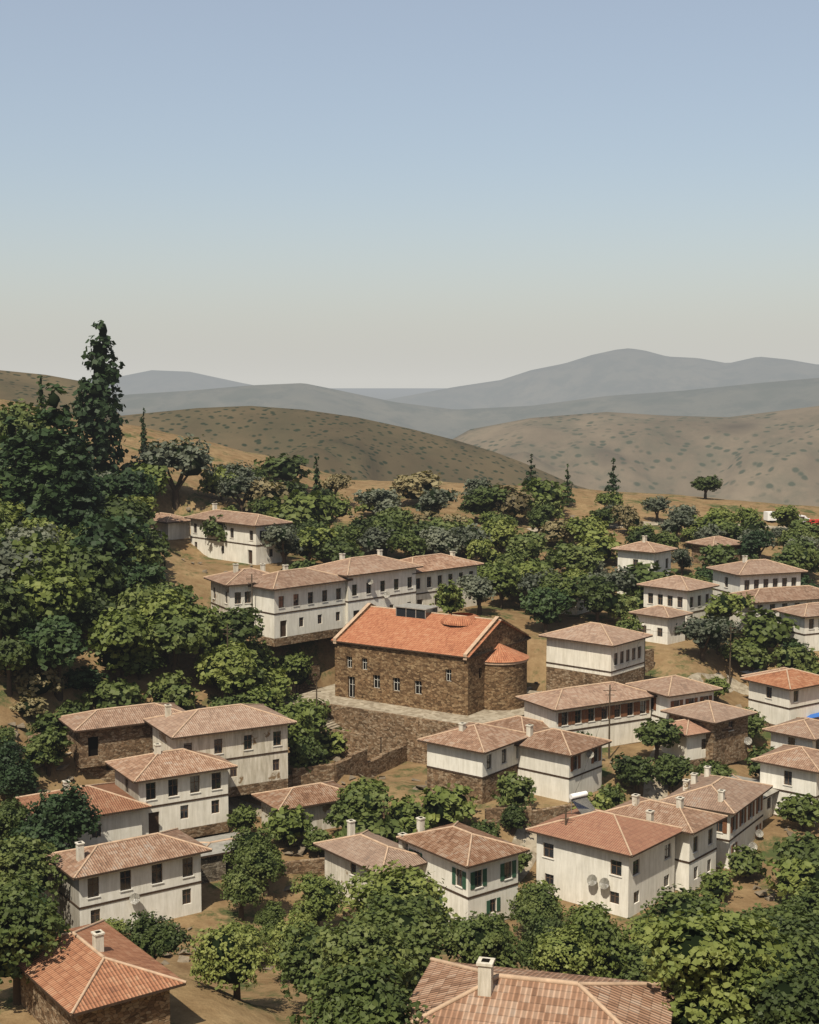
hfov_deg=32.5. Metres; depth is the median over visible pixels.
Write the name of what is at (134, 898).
satellite dishes
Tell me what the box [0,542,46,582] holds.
olive tree
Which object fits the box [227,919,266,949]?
broadhead tree
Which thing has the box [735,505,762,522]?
broad tree
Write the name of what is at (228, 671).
broad tree
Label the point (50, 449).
poplar tree
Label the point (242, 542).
house
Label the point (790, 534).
broad tree
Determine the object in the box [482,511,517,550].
broad tree
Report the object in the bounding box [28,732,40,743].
stone wall
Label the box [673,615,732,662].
olive tree
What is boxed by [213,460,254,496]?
olive tree
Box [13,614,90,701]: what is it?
olive tree
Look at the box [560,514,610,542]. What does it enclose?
broad tree
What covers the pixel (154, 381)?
hill
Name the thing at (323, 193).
sky
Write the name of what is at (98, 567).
broad tree
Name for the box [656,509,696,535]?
olive tree
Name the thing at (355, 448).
hill olive
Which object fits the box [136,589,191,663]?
broad tree
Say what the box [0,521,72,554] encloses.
olive tree
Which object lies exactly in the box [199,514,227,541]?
broad tree
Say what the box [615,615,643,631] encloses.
broad tree
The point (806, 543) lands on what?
broad tree
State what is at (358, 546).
broad tree
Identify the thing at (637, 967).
broadhead tree
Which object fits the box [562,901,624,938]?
broadhead tree
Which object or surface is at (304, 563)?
broad tree
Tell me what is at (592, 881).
satellite dishes
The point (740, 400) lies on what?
hill
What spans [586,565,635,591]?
olive tree
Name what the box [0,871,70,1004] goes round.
broadhead tree
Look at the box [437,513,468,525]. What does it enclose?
broad tree
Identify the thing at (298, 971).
broadhead tree
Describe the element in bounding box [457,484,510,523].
broad tree
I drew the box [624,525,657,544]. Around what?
broad tree
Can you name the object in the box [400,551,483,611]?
house
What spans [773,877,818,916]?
broadhead tree
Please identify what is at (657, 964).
broadhead tree
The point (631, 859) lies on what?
house
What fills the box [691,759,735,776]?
broad tree
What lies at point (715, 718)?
house
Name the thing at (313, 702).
broad tree
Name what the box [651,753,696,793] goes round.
broad tree
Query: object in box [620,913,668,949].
broadhead tree
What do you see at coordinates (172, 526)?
house
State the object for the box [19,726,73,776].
broad tree
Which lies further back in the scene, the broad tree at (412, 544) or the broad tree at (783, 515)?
the broad tree at (783, 515)
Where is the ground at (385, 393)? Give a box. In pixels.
[331,388,445,399]
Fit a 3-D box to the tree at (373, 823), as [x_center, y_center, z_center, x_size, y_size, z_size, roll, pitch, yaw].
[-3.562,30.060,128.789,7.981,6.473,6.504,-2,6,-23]
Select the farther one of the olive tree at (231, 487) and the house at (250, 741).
the olive tree at (231, 487)
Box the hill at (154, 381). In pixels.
[78,370,249,395]
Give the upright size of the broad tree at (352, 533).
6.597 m
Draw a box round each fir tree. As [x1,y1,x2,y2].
[521,454,536,491]
[561,464,575,506]
[601,457,621,504]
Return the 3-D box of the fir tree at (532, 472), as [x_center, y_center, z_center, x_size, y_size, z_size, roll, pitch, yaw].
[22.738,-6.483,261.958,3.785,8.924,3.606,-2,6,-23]
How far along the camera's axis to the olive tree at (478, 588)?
186.81 m
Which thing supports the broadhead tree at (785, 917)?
on the terrain at (192, 1001)
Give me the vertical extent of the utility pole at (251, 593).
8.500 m
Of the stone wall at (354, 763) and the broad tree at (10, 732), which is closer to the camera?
the broad tree at (10, 732)
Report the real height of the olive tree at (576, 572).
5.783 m
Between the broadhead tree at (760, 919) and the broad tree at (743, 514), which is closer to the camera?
the broadhead tree at (760, 919)
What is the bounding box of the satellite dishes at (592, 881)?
[587,874,608,889]
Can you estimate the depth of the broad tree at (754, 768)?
147.65 m
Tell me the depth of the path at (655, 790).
152.22 m
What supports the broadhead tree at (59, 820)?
on the terrain at (192, 1001)
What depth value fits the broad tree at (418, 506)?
241.33 m
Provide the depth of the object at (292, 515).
218.68 m
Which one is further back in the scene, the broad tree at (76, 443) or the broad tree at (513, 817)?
the broad tree at (76, 443)
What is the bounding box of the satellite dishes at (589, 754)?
[586,751,593,757]
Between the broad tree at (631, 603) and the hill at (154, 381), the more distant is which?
the hill at (154, 381)
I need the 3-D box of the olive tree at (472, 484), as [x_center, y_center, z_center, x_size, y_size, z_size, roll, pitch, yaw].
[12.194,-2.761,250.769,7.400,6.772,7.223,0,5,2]
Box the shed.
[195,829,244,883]
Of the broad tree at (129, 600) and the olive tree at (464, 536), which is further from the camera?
the olive tree at (464, 536)
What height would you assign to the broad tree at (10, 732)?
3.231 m
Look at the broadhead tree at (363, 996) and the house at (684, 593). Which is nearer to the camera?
the broadhead tree at (363, 996)
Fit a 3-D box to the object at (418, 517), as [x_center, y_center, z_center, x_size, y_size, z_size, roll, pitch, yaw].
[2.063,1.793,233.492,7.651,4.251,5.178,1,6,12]
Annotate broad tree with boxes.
[0,398,51,450]
[0,444,43,470]
[0,537,15,545]
[0,579,38,638]
[0,635,34,696]
[0,725,16,744]
[2,533,73,585]
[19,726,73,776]
[21,513,61,538]
[57,521,89,544]
[59,430,87,454]
[62,545,126,600]
[62,582,115,645]
[82,494,160,532]
[87,607,161,685]
[102,467,157,499]
[108,581,170,616]
[111,532,164,581]
[113,525,171,566]
[117,494,159,515]
[119,460,168,473]
[131,463,171,500]
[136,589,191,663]
[145,613,215,673]
[147,581,202,606]
[176,599,230,662]
[190,641,257,696]
[194,645,256,697]
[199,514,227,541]
[203,604,264,652]
[208,694,246,706]
[226,803,259,830]
[235,659,274,693]
[237,666,296,710]
[237,684,284,708]
[246,496,279,514]
[246,637,282,672]
[251,467,267,479]
[275,702,313,756]
[276,650,316,694]
[277,693,306,711]
[279,556,317,570]
[288,700,327,744]
[288,731,328,771]
[294,518,321,537]
[298,697,330,719]
[301,825,332,857]
[310,488,335,497]
[311,537,364,560]
[313,522,349,561]
[323,784,393,829]
[329,537,362,561]
[333,524,362,542]
[336,776,388,803]
[348,513,380,554]
[365,513,412,556]
[376,505,416,527]
[386,529,427,557]
[414,502,424,512]
[429,580,465,613]
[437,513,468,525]
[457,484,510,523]
[463,518,474,526]
[470,819,500,837]
[478,511,498,522]
[478,517,518,554]
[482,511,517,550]
[483,562,523,608]
[496,551,525,565]
[499,800,530,836]
[504,530,546,560]
[511,561,548,604]
[518,846,532,872]
[519,586,575,632]
[527,501,554,531]
[527,557,557,574]
[528,551,543,558]
[537,573,588,622]
[544,551,557,569]
[547,540,600,571]
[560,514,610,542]
[572,574,626,622]
[607,593,638,619]
[610,504,643,535]
[611,752,660,793]
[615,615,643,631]
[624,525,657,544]
[633,717,682,759]
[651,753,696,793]
[654,530,680,548]
[675,887,699,897]
[679,525,698,548]
[685,573,713,589]
[690,474,722,498]
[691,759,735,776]
[694,565,712,593]
[704,676,730,701]
[706,506,738,523]
[718,522,746,540]
[718,637,773,671]
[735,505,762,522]
[735,529,774,558]
[744,706,768,736]
[744,743,775,775]
[747,554,761,559]
[769,545,818,569]
[769,645,818,674]
[771,505,803,527]
[772,830,818,871]
[777,526,818,545]
[778,546,818,577]
[781,536,818,565]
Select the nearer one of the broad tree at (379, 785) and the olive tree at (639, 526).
the broad tree at (379, 785)
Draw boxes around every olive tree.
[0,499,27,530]
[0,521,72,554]
[0,522,17,544]
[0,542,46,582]
[6,561,93,622]
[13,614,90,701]
[66,512,151,555]
[90,474,112,500]
[91,470,116,477]
[112,550,168,594]
[131,433,213,509]
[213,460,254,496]
[215,472,265,511]
[220,505,239,511]
[260,523,305,565]
[291,526,338,561]
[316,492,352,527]
[322,474,354,494]
[348,488,400,515]
[357,525,394,553]
[416,487,461,513]
[419,526,460,554]
[450,523,492,559]
[456,574,495,614]
[459,478,493,500]
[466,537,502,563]
[477,562,503,576]
[516,568,562,591]
[561,568,591,578]
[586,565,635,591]
[589,561,606,575]
[594,490,623,506]
[601,502,621,525]
[627,523,654,533]
[637,600,643,609]
[640,495,671,521]
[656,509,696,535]
[669,504,700,528]
[671,546,694,575]
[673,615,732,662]
[691,522,727,539]
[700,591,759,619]
[709,617,741,654]
[737,528,777,558]
[770,526,789,545]
[780,640,808,650]
[781,535,818,550]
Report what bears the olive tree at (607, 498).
on the terrain at (192, 1001)
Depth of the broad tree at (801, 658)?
174.22 m
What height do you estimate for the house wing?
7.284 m
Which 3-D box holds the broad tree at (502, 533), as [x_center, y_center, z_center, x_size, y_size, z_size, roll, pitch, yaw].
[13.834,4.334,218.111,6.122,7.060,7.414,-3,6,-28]
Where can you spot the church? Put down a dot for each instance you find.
(408, 674)
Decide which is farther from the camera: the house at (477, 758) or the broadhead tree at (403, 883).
the house at (477, 758)
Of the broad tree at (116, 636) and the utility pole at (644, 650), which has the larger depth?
the utility pole at (644, 650)
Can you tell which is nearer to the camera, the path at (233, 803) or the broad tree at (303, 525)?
the path at (233, 803)
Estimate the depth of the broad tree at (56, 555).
158.28 m
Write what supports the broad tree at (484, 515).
on the terrain at (192, 1001)
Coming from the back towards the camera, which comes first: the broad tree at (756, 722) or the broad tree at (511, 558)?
the broad tree at (511, 558)
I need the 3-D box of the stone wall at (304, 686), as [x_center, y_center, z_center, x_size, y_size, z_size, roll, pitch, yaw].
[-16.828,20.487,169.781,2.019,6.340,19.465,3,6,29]
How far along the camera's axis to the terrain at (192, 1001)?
155.77 m
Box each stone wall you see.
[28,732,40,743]
[75,756,114,781]
[226,857,324,890]
[284,664,319,696]
[288,774,291,787]
[291,744,406,786]
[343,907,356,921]
[379,805,463,824]
[485,803,574,827]
[645,649,653,672]
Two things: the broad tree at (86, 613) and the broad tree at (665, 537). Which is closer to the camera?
the broad tree at (86, 613)
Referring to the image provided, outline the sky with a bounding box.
[0,0,818,387]
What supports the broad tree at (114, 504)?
on the terrain at (192, 1001)
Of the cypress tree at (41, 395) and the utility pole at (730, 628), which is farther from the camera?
the cypress tree at (41, 395)
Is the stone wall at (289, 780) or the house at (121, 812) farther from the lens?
the stone wall at (289, 780)
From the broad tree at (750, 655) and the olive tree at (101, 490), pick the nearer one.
the broad tree at (750, 655)
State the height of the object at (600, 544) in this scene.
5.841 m
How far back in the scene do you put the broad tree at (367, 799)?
129.91 m
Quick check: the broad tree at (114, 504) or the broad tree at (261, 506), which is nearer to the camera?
the broad tree at (114, 504)
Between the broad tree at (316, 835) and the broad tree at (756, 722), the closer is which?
the broad tree at (316, 835)
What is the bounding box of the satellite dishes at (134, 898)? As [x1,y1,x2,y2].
[129,893,139,903]
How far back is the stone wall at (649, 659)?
174.53 m
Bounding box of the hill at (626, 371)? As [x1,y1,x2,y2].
[387,348,818,408]
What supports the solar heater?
on the house at (631, 859)
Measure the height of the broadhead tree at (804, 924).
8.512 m
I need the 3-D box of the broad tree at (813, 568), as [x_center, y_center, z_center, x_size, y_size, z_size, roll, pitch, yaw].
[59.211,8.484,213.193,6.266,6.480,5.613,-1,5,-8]
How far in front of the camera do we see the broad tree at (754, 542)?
220.13 m
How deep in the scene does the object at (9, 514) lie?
176.56 m
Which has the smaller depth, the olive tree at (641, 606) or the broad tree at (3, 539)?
the broad tree at (3, 539)
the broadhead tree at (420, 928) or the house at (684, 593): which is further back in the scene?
the house at (684, 593)
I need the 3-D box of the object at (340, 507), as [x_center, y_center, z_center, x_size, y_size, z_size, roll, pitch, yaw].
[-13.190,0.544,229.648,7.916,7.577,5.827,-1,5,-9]
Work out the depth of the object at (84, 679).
150.27 m
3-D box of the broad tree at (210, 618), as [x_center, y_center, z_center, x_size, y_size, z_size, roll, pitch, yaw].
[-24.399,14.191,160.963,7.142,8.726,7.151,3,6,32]
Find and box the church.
[278,603,539,764]
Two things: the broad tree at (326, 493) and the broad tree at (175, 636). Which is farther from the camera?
the broad tree at (326, 493)
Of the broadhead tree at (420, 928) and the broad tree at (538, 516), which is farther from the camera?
the broad tree at (538, 516)
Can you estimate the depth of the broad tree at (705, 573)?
207.00 m
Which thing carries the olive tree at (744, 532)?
on the terrain at (192, 1001)
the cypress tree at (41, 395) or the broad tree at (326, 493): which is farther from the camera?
the broad tree at (326, 493)
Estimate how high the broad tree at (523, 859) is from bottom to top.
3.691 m
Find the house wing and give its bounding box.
[313,819,427,903]
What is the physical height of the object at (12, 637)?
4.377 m
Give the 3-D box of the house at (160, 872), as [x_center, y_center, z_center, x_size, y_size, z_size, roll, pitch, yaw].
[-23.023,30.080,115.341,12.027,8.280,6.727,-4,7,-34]
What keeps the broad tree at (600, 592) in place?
on the terrain at (192, 1001)
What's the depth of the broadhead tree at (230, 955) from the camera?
87.06 m
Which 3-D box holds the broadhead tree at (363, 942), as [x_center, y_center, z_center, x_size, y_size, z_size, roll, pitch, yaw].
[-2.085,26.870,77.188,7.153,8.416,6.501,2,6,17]
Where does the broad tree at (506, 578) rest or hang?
on the terrain at (192, 1001)
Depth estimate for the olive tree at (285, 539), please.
200.40 m
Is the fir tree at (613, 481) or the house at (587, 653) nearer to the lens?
the house at (587, 653)
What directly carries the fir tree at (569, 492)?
on the terrain at (192, 1001)
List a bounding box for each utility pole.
[221,624,233,695]
[251,574,252,639]
[310,682,322,705]
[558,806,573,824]
[603,685,616,758]
[639,625,650,679]
[728,624,735,683]
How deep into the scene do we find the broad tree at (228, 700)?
148.40 m
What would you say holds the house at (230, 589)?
on the terrain at (192, 1001)
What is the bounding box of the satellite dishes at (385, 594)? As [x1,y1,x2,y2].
[367,579,389,597]
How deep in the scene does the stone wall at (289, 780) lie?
142.19 m
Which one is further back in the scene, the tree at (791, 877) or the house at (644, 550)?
the house at (644, 550)
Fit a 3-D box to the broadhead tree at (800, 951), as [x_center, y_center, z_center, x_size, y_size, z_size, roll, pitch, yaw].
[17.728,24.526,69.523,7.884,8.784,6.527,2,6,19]
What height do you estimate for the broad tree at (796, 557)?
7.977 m
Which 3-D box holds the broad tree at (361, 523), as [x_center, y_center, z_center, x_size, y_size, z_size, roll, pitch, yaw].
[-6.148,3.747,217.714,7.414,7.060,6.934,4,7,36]
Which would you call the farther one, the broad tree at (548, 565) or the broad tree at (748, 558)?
the broad tree at (748, 558)
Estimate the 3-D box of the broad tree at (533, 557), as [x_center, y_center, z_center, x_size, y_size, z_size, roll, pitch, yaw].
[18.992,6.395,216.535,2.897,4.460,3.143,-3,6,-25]
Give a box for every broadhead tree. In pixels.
[0,736,39,808]
[0,796,32,845]
[0,832,66,899]
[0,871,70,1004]
[4,780,104,853]
[19,882,54,915]
[98,917,129,935]
[122,909,193,959]
[189,920,275,1000]
[218,841,280,920]
[222,824,286,896]
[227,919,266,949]
[252,900,288,945]
[265,912,316,972]
[274,920,340,1009]
[286,951,434,1023]
[289,871,346,928]
[302,916,423,1016]
[321,902,453,992]
[338,857,463,955]
[348,886,458,958]
[443,910,530,968]
[474,912,515,947]
[506,880,566,928]
[516,910,565,971]
[527,923,607,977]
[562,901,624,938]
[566,901,637,977]
[598,939,662,981]
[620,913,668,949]
[626,884,729,942]
[630,903,801,1023]
[642,958,669,980]
[710,910,779,935]
[732,964,818,1023]
[738,903,777,917]
[740,921,818,978]
[742,902,818,931]
[755,910,817,933]
[756,912,818,965]
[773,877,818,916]
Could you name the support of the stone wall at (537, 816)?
on the terrain at (192, 1001)
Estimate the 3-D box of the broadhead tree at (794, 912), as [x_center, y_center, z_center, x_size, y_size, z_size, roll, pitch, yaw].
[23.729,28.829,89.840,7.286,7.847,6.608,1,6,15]
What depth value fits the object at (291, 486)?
234.48 m
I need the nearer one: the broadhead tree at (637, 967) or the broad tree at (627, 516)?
the broadhead tree at (637, 967)
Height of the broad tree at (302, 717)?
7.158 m
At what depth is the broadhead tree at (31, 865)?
110.20 m
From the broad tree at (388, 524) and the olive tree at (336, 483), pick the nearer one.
the broad tree at (388, 524)
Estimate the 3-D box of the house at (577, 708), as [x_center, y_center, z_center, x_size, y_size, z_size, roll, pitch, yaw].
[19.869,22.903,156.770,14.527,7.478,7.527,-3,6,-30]
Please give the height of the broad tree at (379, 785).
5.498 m
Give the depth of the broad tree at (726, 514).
238.74 m
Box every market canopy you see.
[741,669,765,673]
[807,713,818,717]
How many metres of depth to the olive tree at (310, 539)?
202.36 m
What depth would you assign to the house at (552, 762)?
140.51 m
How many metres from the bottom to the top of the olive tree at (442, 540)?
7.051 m
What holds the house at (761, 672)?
on the terrain at (192, 1001)
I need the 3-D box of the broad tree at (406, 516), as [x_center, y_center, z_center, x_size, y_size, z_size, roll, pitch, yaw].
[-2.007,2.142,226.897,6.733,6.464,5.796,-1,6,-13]
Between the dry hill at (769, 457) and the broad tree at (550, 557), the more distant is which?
the dry hill at (769, 457)
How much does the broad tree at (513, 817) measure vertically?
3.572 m
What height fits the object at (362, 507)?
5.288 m
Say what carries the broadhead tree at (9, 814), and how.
on the terrain at (192, 1001)
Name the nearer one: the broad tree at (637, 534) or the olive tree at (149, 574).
the olive tree at (149, 574)
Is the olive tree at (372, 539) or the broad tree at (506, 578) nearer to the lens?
the broad tree at (506, 578)
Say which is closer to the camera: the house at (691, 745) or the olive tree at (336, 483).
the house at (691, 745)
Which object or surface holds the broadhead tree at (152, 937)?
on the terrain at (192, 1001)
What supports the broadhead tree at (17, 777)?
on the terrain at (192, 1001)
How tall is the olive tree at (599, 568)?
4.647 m
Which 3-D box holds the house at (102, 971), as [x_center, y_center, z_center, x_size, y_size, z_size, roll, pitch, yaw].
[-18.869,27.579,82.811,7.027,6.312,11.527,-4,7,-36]
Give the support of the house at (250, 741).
on the terrain at (192, 1001)
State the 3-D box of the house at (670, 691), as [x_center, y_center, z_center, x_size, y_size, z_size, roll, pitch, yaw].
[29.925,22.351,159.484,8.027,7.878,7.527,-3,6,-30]
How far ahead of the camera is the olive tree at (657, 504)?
248.09 m
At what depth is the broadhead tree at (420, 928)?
81.79 m
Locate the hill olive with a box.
[0,370,586,488]
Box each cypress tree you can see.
[36,375,46,413]
[138,408,147,460]
[311,456,321,498]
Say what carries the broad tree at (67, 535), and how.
on the terrain at (192, 1001)
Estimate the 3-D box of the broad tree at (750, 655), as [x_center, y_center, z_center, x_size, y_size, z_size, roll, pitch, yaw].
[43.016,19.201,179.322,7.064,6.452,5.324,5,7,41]
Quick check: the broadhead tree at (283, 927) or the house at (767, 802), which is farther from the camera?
the house at (767, 802)
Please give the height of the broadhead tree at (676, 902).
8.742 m
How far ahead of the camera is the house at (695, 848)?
126.07 m
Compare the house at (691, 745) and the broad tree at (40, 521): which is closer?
the house at (691, 745)
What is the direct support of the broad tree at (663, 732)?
on the terrain at (192, 1001)
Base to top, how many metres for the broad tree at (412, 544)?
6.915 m
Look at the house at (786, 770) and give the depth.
141.03 m
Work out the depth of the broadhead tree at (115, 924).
105.50 m
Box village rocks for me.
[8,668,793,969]
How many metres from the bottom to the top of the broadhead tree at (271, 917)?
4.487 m
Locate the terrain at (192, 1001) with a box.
[0,399,818,1023]
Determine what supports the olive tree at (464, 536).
on the terrain at (192, 1001)
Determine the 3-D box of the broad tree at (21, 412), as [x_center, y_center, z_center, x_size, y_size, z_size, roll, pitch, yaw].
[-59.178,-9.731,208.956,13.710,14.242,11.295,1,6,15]
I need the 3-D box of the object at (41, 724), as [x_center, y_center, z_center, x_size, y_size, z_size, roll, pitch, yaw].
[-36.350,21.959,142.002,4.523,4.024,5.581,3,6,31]
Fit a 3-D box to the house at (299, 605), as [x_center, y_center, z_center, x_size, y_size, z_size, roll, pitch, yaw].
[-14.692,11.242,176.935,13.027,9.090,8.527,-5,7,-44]
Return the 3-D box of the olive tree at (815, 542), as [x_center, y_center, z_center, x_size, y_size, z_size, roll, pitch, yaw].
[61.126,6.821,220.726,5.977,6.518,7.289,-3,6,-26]
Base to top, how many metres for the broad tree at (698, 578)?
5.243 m
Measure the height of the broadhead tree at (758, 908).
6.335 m
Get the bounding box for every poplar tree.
[0,415,44,527]
[17,383,94,535]
[51,437,107,532]
[68,320,128,474]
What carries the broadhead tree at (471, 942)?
on the terrain at (192, 1001)
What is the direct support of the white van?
on the terrain at (192, 1001)
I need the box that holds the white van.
[763,511,776,521]
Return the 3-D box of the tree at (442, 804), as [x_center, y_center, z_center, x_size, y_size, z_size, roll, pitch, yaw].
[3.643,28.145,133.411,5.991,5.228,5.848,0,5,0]
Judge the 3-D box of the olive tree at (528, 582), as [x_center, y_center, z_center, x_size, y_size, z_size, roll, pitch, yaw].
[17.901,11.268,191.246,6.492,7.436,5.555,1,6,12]
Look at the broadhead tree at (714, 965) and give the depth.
53.34 m
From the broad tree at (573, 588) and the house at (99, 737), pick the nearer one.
the house at (99, 737)
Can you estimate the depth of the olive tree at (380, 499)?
234.31 m
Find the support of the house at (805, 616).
on the terrain at (192, 1001)
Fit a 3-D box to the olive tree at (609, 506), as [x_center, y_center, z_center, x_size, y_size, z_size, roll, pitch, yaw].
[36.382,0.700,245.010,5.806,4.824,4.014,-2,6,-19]
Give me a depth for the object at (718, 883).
121.98 m
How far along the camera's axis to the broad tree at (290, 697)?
166.28 m
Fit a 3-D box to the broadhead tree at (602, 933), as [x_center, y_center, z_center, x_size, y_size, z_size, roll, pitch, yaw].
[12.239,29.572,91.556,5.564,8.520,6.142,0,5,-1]
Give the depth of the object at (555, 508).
241.53 m
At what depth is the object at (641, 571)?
198.29 m
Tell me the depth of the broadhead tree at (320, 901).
113.03 m
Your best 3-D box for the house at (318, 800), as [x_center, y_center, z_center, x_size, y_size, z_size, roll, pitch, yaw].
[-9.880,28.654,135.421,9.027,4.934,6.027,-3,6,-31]
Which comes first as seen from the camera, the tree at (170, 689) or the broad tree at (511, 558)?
the tree at (170, 689)
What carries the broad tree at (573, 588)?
on the terrain at (192, 1001)
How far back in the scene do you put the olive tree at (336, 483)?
249.32 m
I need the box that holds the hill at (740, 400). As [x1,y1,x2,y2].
[111,378,818,438]
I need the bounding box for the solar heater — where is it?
[569,791,594,813]
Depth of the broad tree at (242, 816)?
131.22 m
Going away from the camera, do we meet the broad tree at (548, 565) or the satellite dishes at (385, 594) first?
the satellite dishes at (385, 594)
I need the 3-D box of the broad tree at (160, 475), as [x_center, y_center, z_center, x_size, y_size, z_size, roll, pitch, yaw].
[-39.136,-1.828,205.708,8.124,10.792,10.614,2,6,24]
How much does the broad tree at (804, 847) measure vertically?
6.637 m
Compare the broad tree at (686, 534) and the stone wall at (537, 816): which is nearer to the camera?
the stone wall at (537, 816)
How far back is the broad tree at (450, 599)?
182.40 m
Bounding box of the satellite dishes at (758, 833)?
[748,829,763,850]
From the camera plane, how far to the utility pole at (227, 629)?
156.87 m
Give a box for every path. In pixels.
[11,746,261,816]
[512,828,536,882]
[527,521,786,532]
[643,673,748,800]
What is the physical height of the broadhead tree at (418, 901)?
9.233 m
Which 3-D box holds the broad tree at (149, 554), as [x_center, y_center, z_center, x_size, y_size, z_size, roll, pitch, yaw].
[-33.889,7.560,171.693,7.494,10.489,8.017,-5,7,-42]
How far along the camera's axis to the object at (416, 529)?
214.76 m
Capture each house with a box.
[16,780,151,846]
[17,919,186,1023]
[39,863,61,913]
[45,828,211,929]
[58,702,185,767]
[105,743,237,837]
[143,703,296,796]
[151,512,190,539]
[184,503,292,564]
[203,563,269,615]
[248,564,352,646]
[251,780,344,831]
[307,549,423,623]
[396,816,529,920]
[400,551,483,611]
[405,956,675,1023]
[417,722,527,803]
[483,715,547,731]
[514,724,611,802]
[515,681,656,747]
[525,808,682,917]
[538,622,652,690]
[561,579,588,614]
[604,793,727,891]
[611,535,677,593]
[625,675,722,722]
[629,605,692,644]
[637,575,719,636]
[659,765,772,868]
[660,700,757,764]
[662,718,731,767]
[685,536,741,564]
[706,555,807,603]
[726,774,778,819]
[729,585,818,631]
[740,668,818,726]
[741,667,787,676]
[751,744,818,823]
[762,717,818,748]
[772,602,818,650]
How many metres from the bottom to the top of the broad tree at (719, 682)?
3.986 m
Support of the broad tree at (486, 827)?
on the terrain at (192, 1001)
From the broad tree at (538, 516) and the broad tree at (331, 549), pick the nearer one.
the broad tree at (331, 549)
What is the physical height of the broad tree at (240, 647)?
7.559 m
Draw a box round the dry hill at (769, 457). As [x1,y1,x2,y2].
[453,406,818,506]
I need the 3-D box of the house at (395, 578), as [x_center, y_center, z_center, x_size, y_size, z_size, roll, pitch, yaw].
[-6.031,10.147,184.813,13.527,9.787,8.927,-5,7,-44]
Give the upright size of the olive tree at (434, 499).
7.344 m
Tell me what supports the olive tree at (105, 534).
on the terrain at (192, 1001)
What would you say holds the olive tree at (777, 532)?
on the terrain at (192, 1001)
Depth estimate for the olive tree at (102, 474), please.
205.26 m
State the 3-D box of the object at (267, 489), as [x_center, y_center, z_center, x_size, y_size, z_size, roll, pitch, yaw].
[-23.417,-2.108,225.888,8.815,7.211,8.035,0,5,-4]
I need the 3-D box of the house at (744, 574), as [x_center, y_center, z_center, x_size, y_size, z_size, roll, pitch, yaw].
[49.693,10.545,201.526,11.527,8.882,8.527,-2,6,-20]

